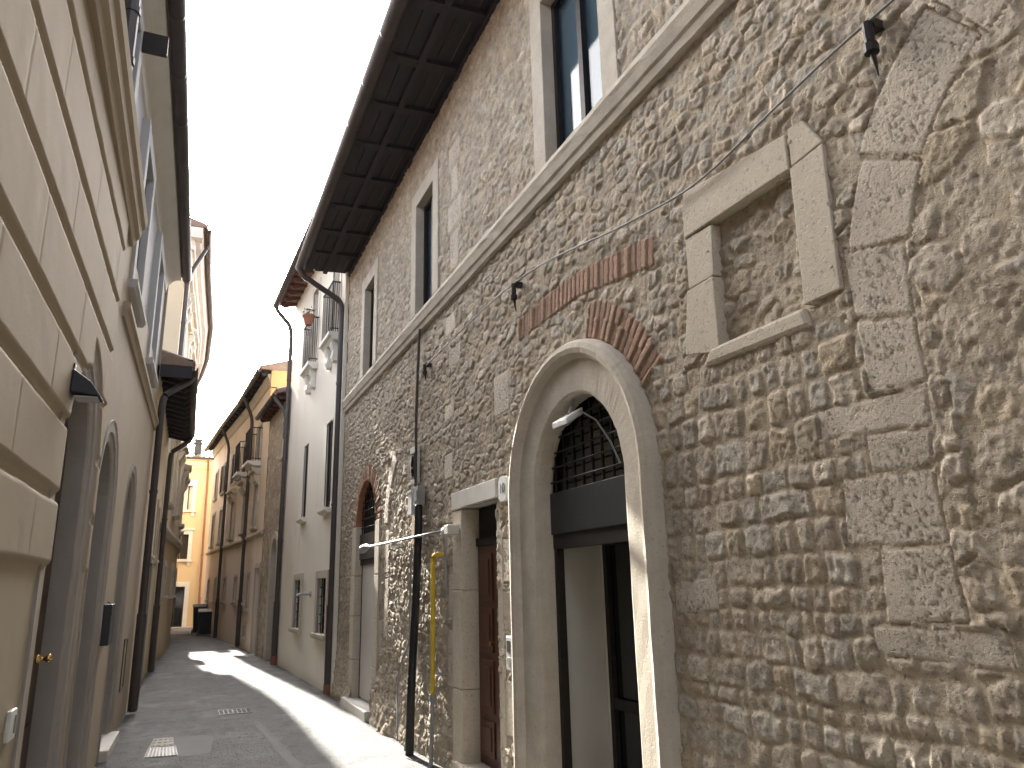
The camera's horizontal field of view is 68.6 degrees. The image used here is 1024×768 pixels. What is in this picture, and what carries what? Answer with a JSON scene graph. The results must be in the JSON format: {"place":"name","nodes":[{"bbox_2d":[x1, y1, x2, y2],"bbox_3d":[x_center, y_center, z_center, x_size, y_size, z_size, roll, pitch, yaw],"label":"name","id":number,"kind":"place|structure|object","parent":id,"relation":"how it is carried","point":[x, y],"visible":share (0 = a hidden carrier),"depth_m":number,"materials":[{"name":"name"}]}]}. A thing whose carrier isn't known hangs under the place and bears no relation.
{"place":"outdoors","nodes":[
{"label":"outdoors","id":0,"kind":"place"},
{"bbox_2d":[0,0,191,767],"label":"cream building","id":1,"kind":"structure","parent":0,"point":[95,239],"depth_m":4.93,"materials":[{"name":"paint"}]},
{"bbox_2d":[3,707,17,743],"bbox_3d":[-2.399,1.633,3.596,0.028,0.140,0.140,5,-16,-21],"label":"doorbell","id":2,"kind":"object","parent":1,"relation":"attached to","point":[10,724],"visible":1,"depth_m":3.55,"materials":[{"name":"white plastic"}]},
{"bbox_2d":[70,363,103,402],"bbox_3d":[-2.501,-0.008,4.410,0.191,0.206,0.179,5,-16,-23],"label":"wall lamp","id":3,"kind":"object","parent":1,"relation":"attached to","point":[82,388],"visible":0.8,"depth_m":4.33,"materials":[{"name":"black metal"}]},
{"bbox_2d":[99,602,115,645],"bbox_3d":[-3.771,2.232,7.014,0.085,0.380,0.450,5,-16,-23],"label":"letter box","id":4,"kind":"object","parent":1,"relation":"attached to","point":[107,624],"visible":0.92,"depth_m":6.83,"materials":[{"name":"black metal"}]},
{"bbox_2d":[132,0,144,103],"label":"window","id":5,"kind":"structure","parent":1,"relation":"in","point":[141,24],"depth_m":6.07,"materials":[{"name":"grey paint"}]},
{"bbox_2d":[128,118,156,327],"bbox_3d":[-3.691,-1.580,7.515,0.140,1.760,1.173,5,-16,-21],"label":"window","id":6,"kind":"structure","parent":1,"relation":"in","point":[136,291],"depth_m":7.58,"materials":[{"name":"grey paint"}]},
{"bbox_2d":[146,231,165,387],"bbox_3d":[-4.652,-0.945,9.819,0.140,1.760,1.223,5,-16,-21],"label":"window","id":7,"kind":"structure","parent":1,"relation":"in","point":[159,264],"depth_m":9.50,"materials":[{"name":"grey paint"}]},
{"bbox_2d":[126,349,197,711],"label":"house","id":8,"kind":"structure","parent":0,"point":[176,407],"depth_m":12.17,"materials":[{"name":"beige paint"}]},
{"bbox_2d":[153,499,160,564],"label":"window","id":9,"kind":"structure","parent":8,"relation":"in","point":[155,561],"depth_m":14.28,"materials":[{"name":"stone"}]},
{"bbox_2d":[171,626,192,630],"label":"pavement","id":10,"kind":"structure","parent":0,"point":[181,628],"depth_m":31.75,"materials":[{"name":"stone"}]},
{"bbox_2d":[171,439,213,626],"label":"yellow house","id":11,"kind":"structure","parent":0,"point":[191,563],"depth_m":33.55,"materials":[{"name":"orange paint"}]},
{"bbox_2d":[171,582,189,626],"bbox_3d":[-14.679,9.643,32.656,1.080,2.000,0.251,5,-16,-23],"label":"doorway","id":12,"kind":"structure","parent":11,"relation":"in","point":[180,603],"depth_m":32.76,"materials":[{"name":"beige stone"}]},
{"bbox_2d":[177,528,194,565],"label":"window","id":13,"kind":"structure","parent":11,"relation":"in","point":[186,539],"depth_m":33.37,"materials":[{"name":"beige stone"}]},
{"bbox_2d":[183,480,198,515],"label":"window","id":14,"kind":"structure","parent":11,"relation":"in","point":[190,494],"depth_m":33.97,"materials":[{"name":"white paint"}]},
{"bbox_2d":[94,630,442,767],"bbox_3d":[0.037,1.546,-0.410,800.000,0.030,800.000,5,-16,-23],"label":"street","id":15,"kind":"structure","parent":0,"point":[306,724],"depth_m":9.56,"materials":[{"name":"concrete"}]},
{"bbox_2d":[144,746,177,757],"bbox_3d":[-3.599,3.797,7.707,0.310,0.056,0.550,5,-16,-23],"label":"manhole cover","id":16,"kind":"object","parent":15,"relation":"on","point":[164,751],"visible":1,"depth_m":7.67,"materials":[{"name":"metal"}]},
{"bbox_2d":[149,737,173,747],"bbox_3d":[-3.826,3.935,8.206,0.240,0.056,0.520,5,-16,-23],"label":"inspection cover","id":17,"kind":"object","parent":15,"relation":"on","point":[162,742],"visible":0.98,"depth_m":8.17,"materials":[{"name":"stone"}]},
{"bbox_2d":[146,218,213,672],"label":"curved palace","id":18,"kind":"structure","parent":15,"relation":"on","point":[189,326],"depth_m":19.67,"materials":[{"name":"beige paint"}]},
{"bbox_2d":[160,559,168,599],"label":"window","id":19,"kind":"structure","parent":18,"relation":"in","point":[165,562],"depth_m":17.89,"materials":[{"name":"stone"}]},
{"bbox_2d":[168,564,176,598],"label":"window","id":20,"kind":"structure","parent":18,"relation":"in","point":[171,596],"depth_m":20.75,"materials":[{"name":"stone"}]},
{"bbox_2d":[168,439,180,509],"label":"window","id":21,"kind":"structure","parent":18,"relation":"in","point":[174,443],"depth_m":18.20,"materials":[{"name":"stone"}]},
{"bbox_2d":[174,568,178,596],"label":"window","id":22,"kind":"structure","parent":18,"relation":"in","point":[176,568],"depth_m":24.46,"materials":[{"name":"stone"}]},
{"bbox_2d":[172,446,188,519],"bbox_3d":[-9.054,2.685,20.517,0.240,1.939,1.212,4,-16,-20],"label":"window","id":23,"kind":"structure","parent":18,"relation":"in","point":[181,459],"depth_m":20.24,"materials":[{"name":"stone"}]},
{"bbox_2d":[179,478,190,535],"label":"window","id":24,"kind":"structure","parent":18,"relation":"in","point":[187,483],"depth_m":26.29,"materials":[{"name":"stone"}]},
{"bbox_2d":[179,464,191,529],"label":"window","id":25,"kind":"structure","parent":18,"relation":"in","point":[187,468],"depth_m":23.41,"materials":[{"name":"stone"}]},
{"bbox_2d":[183,292,195,356],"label":"window","id":26,"kind":"structure","parent":18,"relation":"in","point":[191,307],"depth_m":19.17,"materials":[{"name":"white stone"}]},
{"bbox_2d":[187,328,198,358],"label":"window","id":27,"kind":"structure","parent":18,"relation":"in","point":[193,339],"depth_m":21.16,"materials":[{"name":"white metal"}]},
{"bbox_2d":[195,363,200,375],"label":"window","id":28,"kind":"structure","parent":18,"relation":"in","point":[198,365],"depth_m":24.34,"materials":[{"name":"white metal"}]},
{"bbox_2d":[191,604,207,633],"bbox_3d":[-12.047,9.054,28.938,0.540,1.105,0.600,5,-16,-23],"label":"wheeled bin","id":29,"kind":"object","parent":15,"relation":"on","point":[196,607],"visible":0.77,"depth_m":28.70,"materials":[{"name":"black plastic"}]},
{"bbox_2d":[197,608,211,635],"bbox_3d":[-11.330,8.798,27.747,0.540,0.955,0.600,5,-16,-23],"label":"wheeled bin","id":30,"kind":"object","parent":15,"relation":"on","point":[205,617],"visible":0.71,"depth_m":27.53,"materials":[{"name":"black plastic"}]},
{"bbox_2d":[217,708,251,715],"bbox_3d":[-3.766,4.459,10.186,0.420,0.043,0.440,5,-16,-23],"label":"drain grate","id":31,"kind":"object","parent":15,"relation":"on","point":[235,711],"visible":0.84,"depth_m":10.19,"materials":[{"name":"metal"}]},
{"bbox_2d":[174,695,304,767],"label":"road patch","id":32,"kind":"object","parent":15,"relation":"on","point":[192,745],"visible":1,"depth_m":8.02,"materials":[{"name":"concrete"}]},
{"bbox_2d":[203,359,292,654],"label":"beige building","id":33,"kind":"structure","parent":15,"relation":"on","point":[238,444],"depth_m":23.60,"materials":[{"name":"paint"}]},
{"bbox_2d":[205,578,209,601],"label":"window","id":34,"kind":"structure","parent":33,"relation":"in","point":[206,600],"depth_m":29.22,"materials":[{"name":"stone"}]},
{"bbox_2d":[208,511,215,548],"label":"window","id":35,"kind":"structure","parent":33,"relation":"in","point":[210,547],"depth_m":29.71,"materials":[{"name":"stone"}]},
{"bbox_2d":[211,577,216,602],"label":"window","id":36,"kind":"structure","parent":33,"relation":"in","point":[212,601],"depth_m":27.61,"materials":[{"name":"stone"}]},
{"bbox_2d":[212,469,218,502],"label":"window","id":37,"kind":"structure","parent":33,"relation":"in","point":[215,499],"depth_m":30.18,"materials":[{"name":"stone"}]},
{"bbox_2d":[215,506,222,545],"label":"window","id":38,"kind":"structure","parent":33,"relation":"in","point":[221,509],"depth_m":28.11,"materials":[{"name":"stone"}]},
{"bbox_2d":[219,460,226,495],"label":"window","id":39,"kind":"structure","parent":33,"relation":"in","point":[223,469],"depth_m":28.62,"materials":[{"name":"stone"}]},
{"bbox_2d":[220,575,226,603],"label":"window","id":40,"kind":"structure","parent":33,"relation":"in","point":[222,602],"depth_m":25.40,"materials":[{"name":"stone"}]},
{"bbox_2d":[225,488,236,540],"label":"window","id":41,"kind":"structure","parent":33,"relation":"in","point":[231,493],"depth_m":25.24,"materials":[{"name":"stone"}]},
{"bbox_2d":[230,452,236,486],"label":"window","id":42,"kind":"structure","parent":33,"relation":"in","point":[232,483],"depth_m":26.22,"materials":[{"name":"stone"}]},
{"bbox_2d":[230,574,237,604],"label":"window","id":43,"kind":"structure","parent":33,"relation":"in","point":[235,575],"depth_m":23.56,"materials":[{"name":"stone"}]},
{"bbox_2d":[237,478,246,536],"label":"window","id":44,"kind":"structure","parent":33,"relation":"in","point":[241,481],"depth_m":23.54,"materials":[{"name":"stone"}]},
{"bbox_2d":[241,573,244,605],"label":"window","id":45,"kind":"structure","parent":33,"relation":"in","point":[244,573],"depth_m":21.81,"materials":[{"name":"stone"}]},
{"bbox_2d":[241,623,246,639],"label":"window","id":46,"kind":"structure","parent":33,"relation":"in","point":[244,624],"depth_m":20.83,"materials":[{"name":"stone"}]},
{"bbox_2d":[243,572,250,611],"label":"window","id":47,"kind":"structure","parent":33,"relation":"in","point":[245,609],"depth_m":21.05,"materials":[{"name":"stone"}]},
{"bbox_2d":[247,467,260,531],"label":"window","id":48,"kind":"structure","parent":33,"relation":"in","point":[257,471],"depth_m":21.10,"materials":[{"name":"stone"}]},
{"bbox_2d":[255,422,262,460],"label":"window","id":49,"kind":"structure","parent":33,"relation":"in","point":[261,423],"depth_m":21.82,"materials":[{"name":"stone"}]},
{"bbox_2d":[429,552,443,767],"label":"gas pipe","id":50,"kind":"object","parent":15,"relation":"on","point":[432,694],"visible":0.97,"depth_m":7.04,"materials":[{"name":"metal"}]},
{"bbox_2d":[295,0,1023,767],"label":"stone building","id":51,"kind":"structure","parent":15,"relation":"on","point":[779,352],"depth_m":3.85,"materials":[{"name":"stone"}]},
{"bbox_2d":[341,479,380,721],"bbox_3d":[-1.953,2.868,10.267,0.380,3.115,1.700,5,-16,-23],"label":"brick arch doorway","id":52,"kind":"structure","parent":51,"relation":"in","point":[365,584],"depth_m":10.45,"materials":[{"name":"stone"}]},
{"bbox_2d":[360,257,378,379],"bbox_3d":[-2.045,-0.947,11.432,0.283,1.650,1.050,5,-16,-23],"label":"window","id":53,"kind":"structure","parent":51,"relation":"in","point":[370,285],"depth_m":11.61,"materials":[{"name":"stone"}]},
{"bbox_2d":[396,547,412,732],"bbox_3d":[-1.139,2.664,7.934,0.151,1.826,0.363,1,-15,-10],"label":"cable","id":54,"kind":"object","parent":51,"relation":"attached to","point":[397,710],"visible":0.94,"depth_m":7.95,"materials":[{"name":"grey plastic"}]},
{"bbox_2d":[359,525,458,553],"bbox_3d":[-1.253,1.771,8.451,0.173,0.118,3.675,5,-16,-23],"label":"drain pipe","id":55,"kind":"object","parent":51,"relation":"attached to","point":[445,530],"visible":1,"depth_m":7.66,"materials":[{"name":"metal"}]},
{"bbox_2d":[442,535,446,597],"bbox_3d":[-0.634,1.698,7.049,0.046,0.597,0.183,1,-15,-8],"label":"pipe","id":56,"kind":"object","parent":55,"relation":"attached to","point":[445,565],"visible":0.96,"depth_m":6.97,"materials":[{"name":"grey plastic"}]},
{"bbox_2d":[407,490,414,515],"bbox_3d":[-1.077,1.288,8.158,0.088,0.265,0.150,5,-16,-23],"label":"junction box","id":57,"kind":"object","parent":51,"relation":"attached to","point":[411,507],"visible":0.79,"depth_m":8.11,"materials":[{"name":"white plastic"}]},
{"bbox_2d":[405,505,422,755],"bbox_3d":[-0.995,2.456,7.624,0.145,2.436,0.184,5,-16,-23],"label":"cable duct","id":58,"kind":"object","parent":51,"relation":"attached to","point":[411,689],"visible":0.98,"depth_m":7.59,"materials":[{"name":"black metal"}]},
{"bbox_2d":[413,485,424,505],"bbox_3d":[-0.987,1.186,7.967,0.086,0.200,0.160,5,-16,-23],"label":"junction box","id":59,"kind":"object","parent":58,"relation":"attached to","point":[419,494],"visible":0.96,"depth_m":7.90,"materials":[{"name":"grey plastic"}]},
{"bbox_2d":[410,445,419,485],"bbox_3d":[-1.084,0.905,8.340,0.062,0.420,0.240,5,-16,-23],"label":"meter niche","id":60,"kind":"object","parent":51,"relation":"attached to","point":[412,456],"visible":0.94,"depth_m":8.29,"materials":[{"name":"white paint"}]},
{"bbox_2d":[414,329,420,486],"bbox_3d":[-1.050,0.255,8.356,0.032,1.802,0.136,5,-16,-23],"label":"conduit","id":61,"kind":"object","parent":51,"relation":"attached to","point":[416,405],"visible":0.97,"depth_m":8.39,"materials":[{"name":"brown paint"}]},
{"bbox_2d":[410,156,439,319],"bbox_3d":[-0.908,-1.656,8.865,0.283,1.650,1.080,5,-16,-23],"label":"window","id":62,"kind":"structure","parent":51,"relation":"in","point":[425,270],"depth_m":9.05,"materials":[{"name":"stone"}]},
{"bbox_2d":[422,362,431,379],"bbox_3d":[-0.927,-0.135,8.160,0.098,0.210,0.056,5,-16,-23],"label":"wall hook","id":63,"kind":"object","parent":51,"relation":"attached to","point":[424,371],"depth_m":8.15,"materials":[{"name":"black metal"}]},
{"bbox_2d":[451,478,506,767],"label":"house doorway","id":64,"kind":"structure","parent":51,"relation":"in","point":[478,684],"depth_m":6.50,"materials":[{"name":"stone"}]},
{"bbox_2d":[498,476,508,501],"bbox_3d":[-0.067,0.827,5.937,0.032,0.200,0.160,5,-16,-23],"label":"house number","id":65,"kind":"object","parent":51,"relation":"attached to","point":[503,488],"visible":0.98,"depth_m":5.91,"materials":[{"name":"white ceramic"}]},
{"bbox_2d":[506,636,511,670],"bbox_3d":[-0.008,1.992,5.555,0.045,0.240,0.110,5,-16,-23],"label":"intercom","id":66,"kind":"object","parent":51,"relation":"attached to","point":[508,653],"visible":0.64,"depth_m":5.54,"materials":[{"name":"white plastic"}]},
{"bbox_2d":[511,281,522,310],"bbox_3d":[0.034,-0.699,5.984,0.098,0.260,0.056,5,-16,-23],"label":"wall hook","id":67,"kind":"object","parent":51,"relation":"attached to","point":[517,284],"depth_m":5.97,"materials":[{"name":"black metal"}]},
{"bbox_2d":[529,0,619,174],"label":"window","id":68,"kind":"structure","parent":51,"relation":"in","point":[575,62],"depth_m":5.83,"materials":[{"name":"stone"}]},
{"bbox_2d":[552,399,620,462],"bbox_3d":[0.469,0.309,4.914,0.145,0.508,0.614,6,-17,-27],"label":"flood lamp","id":69,"kind":"object","parent":51,"relation":"attached to","point":[566,419],"visible":1,"depth_m":5.02,"materials":[{"name":"white metal"}]},
{"bbox_2d":[508,339,682,767],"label":"arched doorway","id":70,"kind":"structure","parent":51,"relation":"in","point":[594,675],"depth_m":5.15,"materials":[{"name":"stone"}]},
{"bbox_2d":[418,0,894,373],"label":"cable","id":71,"kind":"object","parent":51,"relation":"attached to","point":[877,13],"visible":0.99,"depth_m":3.71,"materials":[{"name":"grey plastic"}]},
{"bbox_2d":[683,121,843,366],"bbox_3d":[1.141,-0.638,3.547,0.112,0.999,1.039,5,-16,-23],"label":"walled window","id":72,"kind":"structure","parent":51,"relation":"in","point":[711,202],"depth_m":3.46,"materials":[{"name":"stone"}]},
{"bbox_2d":[861,18,884,76],"bbox_3d":[1.389,-1.288,2.874,0.098,0.260,0.056,5,-16,-23],"label":"wall hook","id":73,"kind":"object","parent":51,"relation":"attached to","point":[870,31],"depth_m":2.86,"materials":[{"name":"black metal"}]},
{"bbox_2d":[255,385,291,659],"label":"narrow house","id":74,"kind":"structure","parent":0,"point":[272,410],"depth_m":18.56,"materials":[{"name":"paint"}]},
{"bbox_2d":[263,531,277,659],"bbox_3d":[-5.540,4.945,17.618,0.234,2.939,1.191,6,-17,-26],"label":"arched doorway","id":75,"kind":"structure","parent":74,"relation":"in","point":[274,544],"depth_m":17.91,"materials":[{"name":"stone"}]},
{"bbox_2d":[270,370,291,395],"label":"orange gable","id":76,"kind":"structure","parent":74,"relation":"on","point":[278,378],"depth_m":20.71,"materials":[{"name":"paint"}]},
{"bbox_2d":[279,422,288,461],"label":"window","id":77,"kind":"structure","parent":74,"relation":"in","point":[280,458],"depth_m":17.91,"materials":[{"name":"stone"}]},
{"bbox_2d":[186,0,389,446],"label":"sky","id":78,"kind":"structure","parent":0,"point":[273,85],"materials":[{"name":"white"}]},
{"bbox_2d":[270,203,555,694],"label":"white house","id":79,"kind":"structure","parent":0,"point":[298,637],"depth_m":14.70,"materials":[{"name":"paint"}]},
{"bbox_2d":[288,573,303,633],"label":"window","id":80,"kind":"structure","parent":79,"relation":"in","point":[298,576],"depth_m":14.69,"materials":[{"name":"stone"}]},
{"bbox_2d":[295,442,308,523],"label":"window","id":81,"kind":"structure","parent":79,"relation":"in","point":[300,520],"depth_m":15.20,"materials":[{"name":"white paint"}]},
{"bbox_2d":[296,591,310,598],"bbox_3d":[-3.758,3.802,13.530,0.262,0.128,0.100,5,-16,-23],"label":"wall tap","id":82,"kind":"object","parent":79,"relation":"attached to","point":[299,594],"depth_m":13.52,"materials":[{"name":"metal"}]},
{"bbox_2d":[303,306,315,325],"bbox_3d":[-4.098,-1.373,15.175,0.263,0.388,0.255,5,-16,-23],"label":"flower pot","id":83,"kind":"object","parent":79,"relation":"hanging from","point":[308,317],"visible":1,"depth_m":15.08,"materials":[{"name":"ceramic"}]},
{"bbox_2d":[309,277,320,361],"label":"window","id":84,"kind":"structure","parent":79,"relation":"in","point":[319,281],"depth_m":15.49,"materials":[{"name":"white glass"}]},
{"bbox_2d":[310,569,328,641],"bbox_3d":[-3.168,3.710,12.634,0.215,1.120,1.084,6,-16,-25],"label":"window","id":85,"kind":"structure","parent":79,"relation":"in","point":[322,574],"depth_m":12.74,"materials":[{"name":"stone"}]},
{"bbox_2d":[317,417,333,515],"bbox_3d":[-3.227,1.439,13.161,0.186,1.660,0.674,6,-16,-25],"label":"window","id":86,"kind":"structure","parent":79,"relation":"in","point":[325,510],"depth_m":13.26,"materials":[{"name":"white paint"}]},
{"bbox_2d":[330,272,341,329],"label":"window","id":87,"kind":"structure","parent":79,"relation":"in","point":[340,274],"depth_m":14.09,"materials":[{"name":"grey glass"}]}
]}

